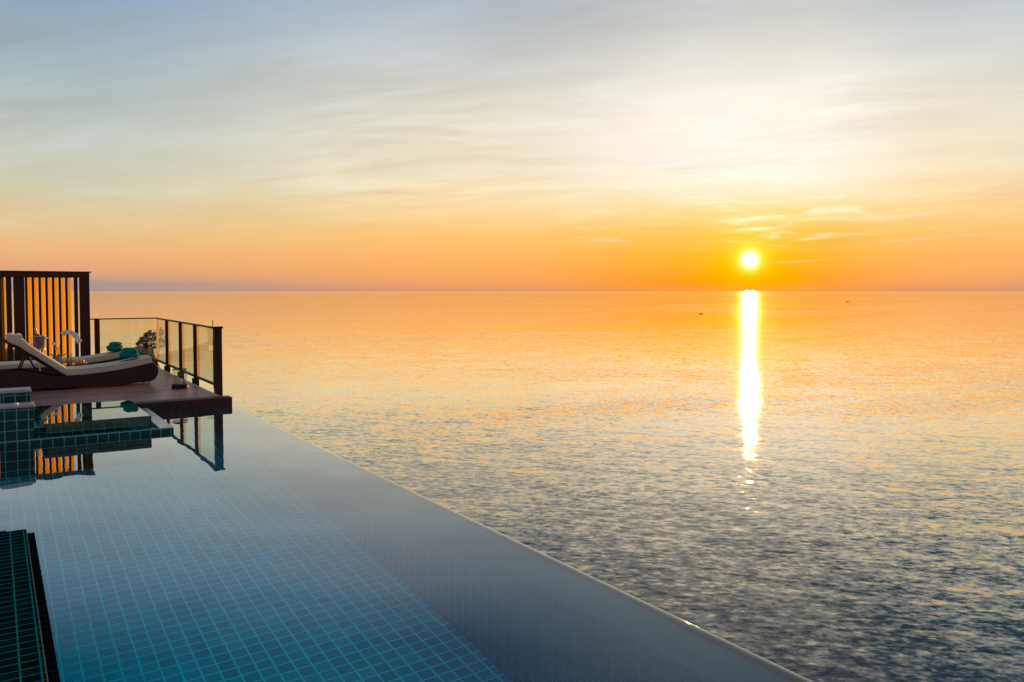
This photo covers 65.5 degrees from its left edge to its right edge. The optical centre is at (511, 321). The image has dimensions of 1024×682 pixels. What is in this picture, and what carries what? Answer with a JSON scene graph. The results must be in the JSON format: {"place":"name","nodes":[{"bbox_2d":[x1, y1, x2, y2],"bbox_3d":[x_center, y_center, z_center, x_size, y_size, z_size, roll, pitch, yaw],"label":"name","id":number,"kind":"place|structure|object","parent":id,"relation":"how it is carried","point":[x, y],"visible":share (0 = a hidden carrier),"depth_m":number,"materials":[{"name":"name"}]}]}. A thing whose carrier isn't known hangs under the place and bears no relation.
{"place":"outdoors","nodes":[
{"label":"outdoors","id":0,"kind":"place"},
{"bbox_2d":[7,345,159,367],"bbox_3d":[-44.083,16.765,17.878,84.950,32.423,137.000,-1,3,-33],"label":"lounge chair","id":1,"kind":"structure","parent":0,"point":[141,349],"depth_m":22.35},
{"bbox_2d":[136,327,164,361],"bbox_3d":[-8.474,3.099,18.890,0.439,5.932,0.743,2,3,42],"label":"sea shrub","id":2,"kind":"object","parent":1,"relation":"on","point":[148,340],"visible":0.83,"depth_m":18.74,"materials":[{"name":"green plant"}]},
{"bbox_2d":[30,367,231,410],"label":"wooden deck","id":3,"kind":"structure","parent":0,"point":[158,393],"depth_m":11.68,"materials":[{"name":"brown wood"}]},
{"bbox_2d":[36,348,45,370],"bbox_3d":[-7.851,0.729,13.243,0.240,0.586,0.240,-1,3,-33],"label":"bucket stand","id":4,"kind":"object","parent":3,"relation":"on","point":[39,349],"visible":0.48,"depth_m":13.23,"materials":[{"name":"metal"}]},
{"bbox_2d":[31,335,47,347],"bbox_3d":[-7.851,0.347,13.229,0.195,0.228,0.195,0,2,12],"label":"ice bucket","id":5,"kind":"object","parent":4,"relation":"on","point":[39,341],"visible":0.91,"depth_m":13.16,"materials":[{"name":"metal"}]},
{"bbox_2d":[0,270,90,361],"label":"privacy screen","id":6,"kind":"object","parent":3,"relation":"on","point":[25,306],"visible":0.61,"depth_m":15.51,"materials":[{"name":"brown wood"}]},
{"bbox_2d":[0,350,128,372],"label":"sun lounger","id":7,"kind":"object","parent":3,"relation":"on","point":[110,356],"visible":0.43,"depth_m":14.15,"materials":[{"name":"fabric"}]},
{"bbox_2d":[106,342,122,351],"bbox_3d":[-7.293,0.455,14.616,0.283,0.183,0.388,-1,2,-27],"label":"folded towel","id":8,"kind":"object","parent":7,"relation":"on","point":[114,346],"visible":0.99,"depth_m":14.47,"materials":[{"name":"teal fabric"}]},
{"bbox_2d":[62,363,87,366],"bbox_3d":[-7.407,0.864,13.383,0.524,0.305,0.524,-1,3,-33],"label":"side table","id":9,"kind":"object","parent":3,"relation":"on","point":[65,364],"visible":0.29,"depth_m":13.30,"materials":[{"name":"metal"}]},
{"bbox_2d":[51,329,81,363],"bbox_3d":[-7.487,0.419,13.287,0.296,0.592,0.485,2,3,41],"label":"potted orchid","id":10,"kind":"object","parent":9,"relation":"on","point":[59,357],"visible":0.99,"depth_m":13.25,"materials":[{"name":"white plant"}]},
{"bbox_2d":[0,333,158,389],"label":"sun lounger","id":11,"kind":"object","parent":3,"relation":"on","point":[143,368],"visible":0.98,"depth_m":12.46,"materials":[{"name":"wicker"}]},
{"bbox_2d":[119,347,138,358],"bbox_3d":[-6.305,0.514,13.107,0.282,0.182,0.380,-2,3,-41],"label":"folded towel","id":12,"kind":"object","parent":11,"relation":"on","point":[129,352],"visible":1,"depth_m":12.98,"materials":[{"name":"teal fabric"}]},
{"bbox_2d":[90,317,222,395],"bbox_3d":[-6.421,0.617,14.059,1.320,1.228,5.390,-1,3,-33],"label":"glass railing","id":13,"kind":"object","parent":3,"relation":"attached to","point":[217,383],"visible":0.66,"depth_m":13.43,"materials":[{"name":"glass"}]},
{"bbox_2d":[212,320,213,387],"bbox_3d":[-4.693,0.515,12.512,0.015,1.070,0.015,0,2,-11],"label":"metal rod","id":14,"kind":"object","parent":13,"relation":"attached to","point":[213,363],"visible":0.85,"depth_m":12.52,"materials":[{"name":"black metal"}]},
{"bbox_2d":[171,368,187,388],"bbox_3d":[-5.244,0.897,12.574,0.248,0.302,0.248,-1,3,-33],"label":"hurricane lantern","id":15,"kind":"object","parent":3,"relation":"on","point":[179,384],"visible":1,"depth_m":12.51,"materials":[{"name":"metal"}]},
{"bbox_2d":[0,0,1023,290],"label":"sky","id":16,"kind":"structure","parent":0,"point":[146,145],"materials":[{"name":"orange"}]},
{"bbox_2d":[5,291,1023,681],"bbox_3d":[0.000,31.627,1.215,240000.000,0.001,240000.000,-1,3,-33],"label":"sea","id":17,"kind":"structure","parent":0,"point":[819,485],"depth_m":180.92,"materials":[{"name":"liquid"}]},
{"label":"terrace","id":18,"kind":"structure","parent":0,"visible":0},
{"bbox_2d":[0,405,812,681],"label":"infinity pool","id":19,"kind":"structure","parent":18,"relation":"in","point":[232,543],"depth_m":4.53,"materials":[{"name":"liquid"}]},
{"bbox_2d":[0,529,59,681],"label":"tiled ledge","id":20,"kind":"object","parent":19,"relation":"on","point":[27,651],"visible":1,"depth_m":4.02,"materials":[{"name":"tile"}]},
{"bbox_2d":[0,399,173,447],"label":"raised spa","id":21,"kind":"object","parent":19,"relation":"on","point":[57,423],"visible":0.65,"depth_m":9.20,"materials":[{"name":"tile"}]},
{"bbox_2d":[0,387,30,403],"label":"tiled block","id":22,"kind":"structure","parent":21,"relation":"on","point":[14,395],"depth_m":8.88,"materials":[{"name":"tile"}]},
{"bbox_2d":[0,402,34,441],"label":"tiled block","id":23,"kind":"structure","parent":21,"relation":"on","point":[16,421],"depth_m":8.51,"materials":[{"name":"tile"}]}
]}

